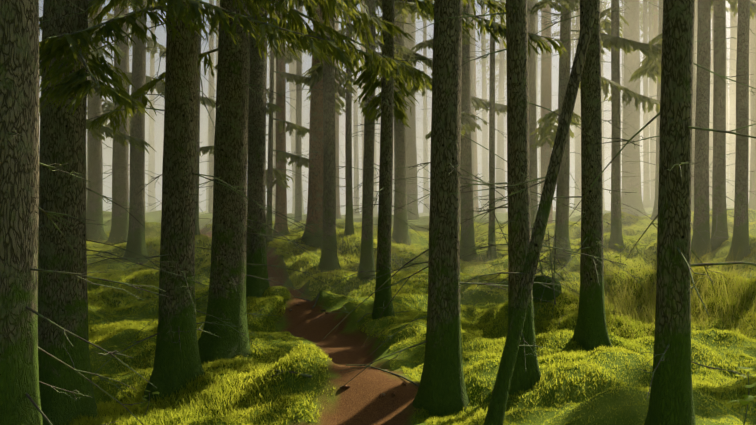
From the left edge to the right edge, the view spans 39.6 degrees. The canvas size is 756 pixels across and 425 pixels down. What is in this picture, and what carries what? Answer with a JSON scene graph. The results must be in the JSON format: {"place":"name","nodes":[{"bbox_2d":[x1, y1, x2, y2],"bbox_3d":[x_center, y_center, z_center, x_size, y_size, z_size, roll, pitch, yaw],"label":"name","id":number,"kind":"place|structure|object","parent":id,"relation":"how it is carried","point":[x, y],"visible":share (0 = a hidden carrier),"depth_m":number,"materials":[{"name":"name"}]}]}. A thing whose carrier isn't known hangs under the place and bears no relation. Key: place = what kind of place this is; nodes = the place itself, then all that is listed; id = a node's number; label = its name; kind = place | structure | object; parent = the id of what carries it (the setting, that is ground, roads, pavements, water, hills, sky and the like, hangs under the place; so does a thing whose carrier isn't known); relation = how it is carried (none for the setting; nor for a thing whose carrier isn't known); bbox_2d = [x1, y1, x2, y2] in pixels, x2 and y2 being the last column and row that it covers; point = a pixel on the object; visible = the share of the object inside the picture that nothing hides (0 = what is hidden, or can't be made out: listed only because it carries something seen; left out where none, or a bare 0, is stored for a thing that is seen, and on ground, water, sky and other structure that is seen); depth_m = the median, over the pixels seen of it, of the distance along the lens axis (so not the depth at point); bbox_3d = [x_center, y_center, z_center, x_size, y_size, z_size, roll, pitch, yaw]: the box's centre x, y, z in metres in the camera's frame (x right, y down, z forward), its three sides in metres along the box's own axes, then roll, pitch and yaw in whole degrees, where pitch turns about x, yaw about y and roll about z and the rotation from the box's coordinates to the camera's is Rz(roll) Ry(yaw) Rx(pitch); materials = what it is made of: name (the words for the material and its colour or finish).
{"place":"outdoors","nodes":[
{"label":"outdoors","id":0,"kind":"place"},
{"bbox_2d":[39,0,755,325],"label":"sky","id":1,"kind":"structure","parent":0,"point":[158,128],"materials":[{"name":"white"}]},
{"bbox_2d":[57,266,755,424],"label":"mossy ground","id":2,"kind":"structure","parent":0,"point":[160,415],"depth_m":9.30,"materials":[{"name":"green plant"}]},
{"bbox_2d":[79,207,755,424],"bbox_3d":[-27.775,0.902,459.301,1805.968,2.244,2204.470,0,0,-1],"label":"forest floor","id":3,"kind":"structure","parent":0,"point":[359,401],"depth_m":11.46,"materials":[{"name":"green plant"}]},
{"bbox_2d":[0,0,172,424],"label":"spruce","id":4,"kind":"object","parent":3,"relation":"on","point":[20,402],"visible":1,"depth_m":5.16,"materials":[{"name":"brown plant"}]},
{"bbox_2d":[39,6,153,152],"bbox_3d":[-6.693,-12.891,18.762,5.118,28.178,4.366,0,0,-1],"label":"spruce","id":5,"kind":"object","parent":3,"relation":"on","point":[95,135],"depth_m":20.25,"materials":[{"name":"green plant"}]},
{"bbox_2d":[86,3,111,209],"bbox_3d":[-10.407,-9.808,39.560,2.699,20.607,2.804,0,0,34],"label":"forest spruce","id":6,"kind":"object","parent":3,"relation":"on","point":[87,154],"depth_m":39.45,"materials":[{"name":"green plant"}]},
{"bbox_2d":[41,5,165,240],"bbox_3d":[-7.073,-12.966,25.469,5.556,27.892,5.741,0,0,-1],"label":"spruce","id":7,"kind":"object","parent":3,"relation":"on","point":[97,211],"depth_m":25.31,"materials":[{"name":"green plant"}]},
{"bbox_2d":[87,1,164,262],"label":"spruce","id":8,"kind":"object","parent":3,"relation":"on","point":[137,172],"depth_m":22.28,"materials":[{"name":"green plant"}]},
{"bbox_2d":[139,390,158,414],"bbox_3d":[-1.881,1.567,8.593,0.171,0.251,0.183,0,0,-27],"label":"oak seedling","id":9,"kind":"object","parent":3,"relation":"on","point":[142,404],"visible":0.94,"depth_m":8.58,"materials":[{"name":"green plant"}]},
{"bbox_2d":[97,225,205,243],"bbox_3d":[-5.112,0.480,24.923,5.613,0.865,4.607,0,0,-1],"label":"dry grass tuft","id":10,"kind":"object","parent":3,"relation":"on","point":[147,236],"depth_m":24.21,"materials":[{"name":"green plant"}]},
{"bbox_2d":[88,0,215,243],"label":"spruce","id":11,"kind":"object","parent":3,"relation":"on","point":[125,67],"depth_m":24.38,"materials":[{"name":"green plant"}]},
{"bbox_2d":[147,10,159,211],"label":"forest spruce","id":12,"kind":"object","parent":3,"relation":"on","point":[150,110],"depth_m":80.29,"materials":[{"name":"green plant"}]},
{"bbox_2d":[149,0,215,236],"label":"spruce","id":13,"kind":"object","parent":3,"relation":"on","point":[197,218],"depth_m":21.64,"materials":[{"name":"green plant"}]},
{"bbox_2d":[204,48,208,209],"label":"forest spruce","id":14,"kind":"object","parent":3,"relation":"on","point":[208,157],"depth_m":81.60,"materials":[{"name":"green plant"}]},
{"bbox_2d":[199,0,215,212],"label":"forest spruce","id":15,"kind":"object","parent":3,"relation":"on","point":[213,114],"depth_m":45.29,"materials":[{"name":"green plant"}]},
{"bbox_2d":[215,0,219,88],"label":"forest spruce","id":16,"kind":"object","parent":3,"relation":"on","point":[216,41],"depth_m":58.07,"materials":[{"name":"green plant"}]},
{"bbox_2d":[38,0,415,424],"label":"spruce","id":17,"kind":"object","parent":3,"relation":"on","point":[65,86],"visible":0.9,"depth_m":8.30,"materials":[{"name":"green plant"}]},
{"bbox_2d":[196,0,313,242],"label":"thin spruce","id":18,"kind":"object","parent":3,"relation":"on","point":[270,169],"depth_m":21.72,"materials":[{"name":"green plant"}]},
{"bbox_2d":[200,0,340,297],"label":"spruce","id":19,"kind":"object","parent":3,"relation":"on","point":[256,252],"depth_m":15.46,"materials":[{"name":"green plant"}]},
{"bbox_2d":[269,15,273,206],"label":"forest spruce","id":20,"kind":"object","parent":3,"relation":"on","point":[273,152],"depth_m":68.88,"materials":[{"name":"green plant"}]},
{"bbox_2d":[268,15,286,212],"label":"forest spruce","id":21,"kind":"object","parent":3,"relation":"on","point":[274,125],"depth_m":49.06,"materials":[{"name":"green plant"}]},
{"bbox_2d":[273,0,288,236],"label":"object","id":22,"kind":"object","parent":3,"relation":"on","point":[280,204],"depth_m":23.47,"materials":[{"name":"brown plant"}]},
{"bbox_2d":[39,0,529,364],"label":"spruce","id":23,"kind":"object","parent":3,"relation":"on","point":[228,244],"visible":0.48,"depth_m":11.43,"materials":[{"name":"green plant"}]},
{"bbox_2d":[39,0,531,402],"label":"spruce","id":24,"kind":"object","parent":3,"relation":"on","point":[177,362],"visible":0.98,"depth_m":9.07,"materials":[{"name":"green plant"}]},
{"bbox_2d":[288,6,306,221],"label":"forest spruce","id":25,"kind":"object","parent":3,"relation":"on","point":[297,96],"depth_m":30.68,"materials":[{"name":"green plant"}]},
{"bbox_2d":[286,4,309,213],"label":"forest spruce","id":26,"kind":"object","parent":3,"relation":"on","point":[294,69],"depth_m":62.35,"materials":[{"name":"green plant"}]},
{"bbox_2d":[288,3,322,249],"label":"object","id":27,"kind":"object","parent":3,"relation":"on","point":[315,161],"depth_m":20.46,"materials":[{"name":"brown plant"}]},
{"bbox_2d":[253,292,418,396],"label":"fallen cones and twigs","id":28,"kind":"object","parent":3,"relation":"on","point":[380,395],"visible":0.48,"depth_m":8.60,"materials":[{"name":"brown wood"}]},
{"bbox_2d":[334,13,344,218],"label":"forest spruce","id":29,"kind":"object","parent":3,"relation":"on","point":[336,161],"depth_m":34.33,"materials":[{"name":"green plant"}]},
{"bbox_2d":[289,0,408,236],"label":"tree","id":30,"kind":"object","parent":3,"relation":"on","point":[348,123],"depth_m":20.86,"materials":[{"name":"brown plant"}]},
{"bbox_2d":[268,0,432,272],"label":"spruce","id":31,"kind":"object","parent":3,"relation":"on","point":[327,156],"depth_m":19.37,"materials":[{"name":"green plant"}]},
{"bbox_2d":[357,1,364,213],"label":"forest spruce","id":32,"kind":"object","parent":3,"relation":"on","point":[362,47],"depth_m":57.66,"materials":[{"name":"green plant"}]},
{"bbox_2d":[353,0,375,215],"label":"forest spruce","id":33,"kind":"object","parent":3,"relation":"on","point":[355,141],"depth_m":50.59,"materials":[{"name":"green plant"}]},
{"bbox_2d":[310,0,429,281],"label":"spruce","id":34,"kind":"object","parent":3,"relation":"on","point":[366,257],"depth_m":17.37,"materials":[{"name":"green plant"}]},
{"bbox_2d":[373,91,377,213],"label":"forest spruce","id":35,"kind":"object","parent":3,"relation":"on","point":[375,179],"depth_m":67.84,"materials":[{"name":"brown plant"}]},
{"bbox_2d":[291,1,506,245],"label":"spruce","id":36,"kind":"object","parent":3,"relation":"on","point":[401,228],"depth_m":22.29,"materials":[{"name":"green plant"}]},
{"bbox_2d":[375,2,428,210],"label":"forest spruce","id":37,"kind":"object","parent":3,"relation":"on","point":[414,45],"depth_m":47.42,"materials":[{"name":"green plant"}]},
{"bbox_2d":[377,2,430,219],"bbox_3d":[1.121,-9.592,33.242,3.045,20.477,2.845,0,0,-35],"label":"forest spruce","id":38,"kind":"object","parent":3,"relation":"on","point":[413,148],"depth_m":33.23,"materials":[{"name":"brown plant"}]},
{"bbox_2d":[418,13,429,212],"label":"forest spruce","id":39,"kind":"object","parent":3,"relation":"on","point":[425,53],"depth_m":71.79,"materials":[{"name":"brown plant"}]},
{"bbox_2d":[358,0,505,261],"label":"spruce","id":40,"kind":"object","parent":3,"relation":"on","point":[466,157],"depth_m":21.45,"materials":[{"name":"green plant"}]},
{"bbox_2d":[313,0,569,319],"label":"spruce","id":41,"kind":"object","parent":3,"relation":"on","point":[387,109],"visible":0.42,"depth_m":13.55,"materials":[{"name":"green plant"}]},
{"bbox_2d":[319,0,567,416],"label":"spruce","id":42,"kind":"object","parent":3,"relation":"on","point":[441,391],"visible":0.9,"depth_m":8.20,"materials":[{"name":"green plant"}]},
{"bbox_2d":[409,59,506,221],"bbox_3d":[1.805,-11.672,25.291,3.708,25.297,3.470,0,0,39],"label":"spruce","id":43,"kind":"object","parent":3,"relation":"on","point":[425,182],"depth_m":25.16,"materials":[{"name":"green plant"}]},
{"bbox_2d":[421,10,505,260],"bbox_3d":[2.361,-10.623,21.515,5.130,23.887,5.119,0,0,-25],"label":"spruce","id":44,"kind":"object","parent":3,"relation":"on","point":[492,129],"depth_m":21.44,"materials":[{"name":"brown plant"}]},
{"bbox_2d":[374,239,575,289],"bbox_3d":[1.808,0.825,20.313,4.218,1.189,4.496,0,0,-1],"label":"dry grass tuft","id":45,"kind":"object","parent":3,"relation":"on","point":[479,270],"depth_m":20.18,"materials":[{"name":"green plant"}]},
{"bbox_2d":[478,4,488,211],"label":"forest spruce","id":46,"kind":"object","parent":3,"relation":"on","point":[482,109],"depth_m":82.44,"materials":[{"name":"brown plant"}]},
{"bbox_2d":[473,6,495,213],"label":"forest spruce","id":47,"kind":"object","parent":3,"relation":"on","point":[475,159],"depth_m":46.65,"materials":[{"name":"brown plant"}]},
{"bbox_2d":[469,2,504,211],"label":"forest spruce","id":48,"kind":"object","parent":3,"relation":"on","point":[471,63],"depth_m":40.91,"materials":[{"name":"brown plant"}]},
{"bbox_2d":[476,0,506,212],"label":"forest spruce","id":49,"kind":"object","parent":3,"relation":"on","point":[496,60],"depth_m":75.67,"materials":[{"name":"green plant"}]},
{"bbox_2d":[414,198,579,324],"bbox_3d":[2.077,0.982,15.453,3.752,2.375,3.057,0,0,41],"label":"fallen tree","id":50,"kind":"object","parent":3,"relation":"on","point":[543,294],"visible":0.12,"depth_m":15.02,"materials":[{"name":"brown wood"}]},
{"bbox_2d":[488,0,506,211],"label":"forest spruce","id":51,"kind":"object","parent":3,"relation":"on","point":[501,60],"depth_m":64.97,"materials":[{"name":"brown plant"}]},
{"bbox_2d":[393,0,626,395],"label":"spruce","id":52,"kind":"object","parent":3,"relation":"on","point":[526,375],"visible":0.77,"depth_m":8.27,"materials":[{"name":"brown plant"}]},
{"bbox_2d":[476,0,558,234],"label":"spruce","id":53,"kind":"object","parent":3,"relation":"on","point":[531,68],"depth_m":24.34,"materials":[{"name":"brown plant"}]},
{"bbox_2d":[451,0,598,424],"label":"leaning tree","id":54,"kind":"object","parent":3,"relation":"on","point":[495,414],"visible":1,"depth_m":6.33,"materials":[{"name":"brown plant"}]},
{"bbox_2d":[413,0,646,350],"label":"spruce","id":55,"kind":"object","parent":3,"relation":"on","point":[591,331],"visible":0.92,"depth_m":10.54,"materials":[{"name":"brown plant"}]},
{"bbox_2d":[496,4,579,223],"bbox_3d":[4.567,-9.315,29.817,2.623,21.158,1.991,0,0,0],"label":"forest spruce","id":56,"kind":"object","parent":3,"relation":"on","point":[545,90],"depth_m":29.51,"materials":[{"name":"brown plant"}]},
{"bbox_2d":[535,0,540,119],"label":"forest spruce","id":57,"kind":"object","parent":3,"relation":"on","point":[537,48],"depth_m":85.21,"materials":[{"name":"brown plant"}]},
{"bbox_2d":[537,12,541,206],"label":"forest spruce","id":58,"kind":"object","parent":3,"relation":"on","point":[540,107],"depth_m":79.38,"materials":[{"name":"brown plant"}]},
{"bbox_2d":[555,3,580,209],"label":"forest spruce","id":59,"kind":"object","parent":3,"relation":"on","point":[578,27],"depth_m":60.71,"materials":[{"name":"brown plant"}]},
{"bbox_2d":[552,7,619,141],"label":"forest spruce","id":60,"kind":"object","parent":3,"relation":"on","point":[574,21],"depth_m":73.91,"materials":[{"name":"green plant"}]},
{"bbox_2d":[527,0,661,261],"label":"spruce","id":61,"kind":"object","parent":3,"relation":"on","point":[612,39],"depth_m":20.58,"materials":[{"name":"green plant"}]},
{"bbox_2d":[600,0,610,209],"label":"forest spruce","id":62,"kind":"object","parent":3,"relation":"on","point":[602,100],"depth_m":66.92,"materials":[{"name":"brown plant"}]},
{"bbox_2d":[462,246,755,339],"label":"dry grass tuft","id":63,"kind":"object","parent":3,"relation":"on","point":[694,292],"visible":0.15,"depth_m":15.09,"materials":[{"name":"green plant"}]},
{"bbox_2d":[533,0,695,252],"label":"spruce","id":64,"kind":"object","parent":3,"relation":"on","point":[616,207],"depth_m":21.23,"materials":[{"name":"brown plant"}]},
{"bbox_2d":[612,244,628,273],"bbox_3d":[3.781,0.752,16.352,0.267,0.535,0.224,0,0,-41],"label":"oak seedling","id":65,"kind":"object","parent":3,"relation":"on","point":[620,247],"depth_m":16.35,"materials":[{"name":"green plant"}]},
{"bbox_2d":[622,4,623,122],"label":"forest spruce","id":66,"kind":"object","parent":3,"relation":"on","point":[622,66],"depth_m":83.07,"materials":[{"name":"brown plant"}]},
{"bbox_2d":[602,0,652,215],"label":"forest spruce","id":67,"kind":"object","parent":3,"relation":"on","point":[630,68],"depth_m":35.77,"materials":[{"name":"brown plant"}]},
{"bbox_2d":[602,0,652,87],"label":"forest spruce","id":68,"kind":"object","parent":3,"relation":"on","point":[623,16],"depth_m":73.56,"materials":[{"name":"green plant"}]},
{"bbox_2d":[610,0,657,154],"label":"forest spruce","id":69,"kind":"object","parent":3,"relation":"on","point":[654,26],"depth_m":71.66,"materials":[{"name":"brown plant"}]},
{"bbox_2d":[641,0,655,207],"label":"forest spruce","id":70,"kind":"object","parent":3,"relation":"on","point":[646,35],"depth_m":50.76,"materials":[{"name":"brown plant"}]},
{"bbox_2d":[569,0,755,424],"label":"spruce","id":71,"kind":"object","parent":3,"relation":"on","point":[671,401],"visible":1,"depth_m":5.94,"materials":[{"name":"brown plant"}]},
{"bbox_2d":[621,0,733,220],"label":"forest spruce","id":72,"kind":"object","parent":3,"relation":"on","point":[658,117],"depth_m":27.67,"materials":[{"name":"brown plant"}]},
{"bbox_2d":[614,0,754,261],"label":"spruce","id":73,"kind":"object","parent":3,"relation":"on","point":[703,6],"depth_m":19.85,"materials":[{"name":"brown plant"}]},
{"bbox_2d":[621,0,752,210],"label":"forest spruce","id":74,"kind":"object","parent":3,"relation":"on","point":[693,116],"depth_m":30.23,"materials":[{"name":"brown plant"}]},
{"bbox_2d":[623,0,755,241],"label":"spruce","id":75,"kind":"object","parent":3,"relation":"on","point":[651,72],"depth_m":21.80,"materials":[{"name":"green plant"}]},
{"bbox_2d":[695,0,712,76],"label":"forest spruce","id":76,"kind":"object","parent":3,"relation":"on","point":[696,7],"depth_m":42.73,"materials":[{"name":"brown plant"}]},
{"bbox_2d":[709,2,730,207],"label":"forest spruce","id":77,"kind":"object","parent":3,"relation":"on","point":[710,199],"depth_m":52.47,"materials":[{"name":"brown plant"}]},
{"bbox_2d":[691,0,755,251],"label":"spruce","id":78,"kind":"object","parent":3,"relation":"on","point":[718,10],"depth_m":19.98,"materials":[{"name":"brown plant"}]},
{"bbox_2d":[711,11,736,207],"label":"forest spruce","id":79,"kind":"object","parent":3,"relation":"on","point":[734,57],"depth_m":64.08,"materials":[{"name":"brown plant"}]},
{"bbox_2d":[695,0,755,261],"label":"spruce","id":80,"kind":"object","parent":3,"relation":"on","point":[740,123],"depth_m":18.61,"materials":[{"name":"brown plant"}]},
{"bbox_2d":[725,1,728,207],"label":"forest spruce","id":81,"kind":"object","parent":3,"relation":"on","point":[727,117],"depth_m":74.02,"materials":[{"name":"brown plant"}]},
{"bbox_2d":[727,366,755,424],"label":"sapling","id":82,"kind":"object","parent":3,"relation":"on","point":[747,398],"visible":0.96,"depth_m":6.28,"materials":[{"name":"green plant"}]},
{"bbox_2d":[729,0,755,209],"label":"forest spruce","id":83,"kind":"object","parent":3,"relation":"on","point":[754,102],"depth_m":34.16,"materials":[{"name":"brown plant"}]},
{"bbox_2d":[749,19,750,192],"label":"forest spruce","id":84,"kind":"object","parent":3,"relation":"on","point":[749,83],"depth_m":81.71,"materials":[{"name":"brown plant"}]}
]}

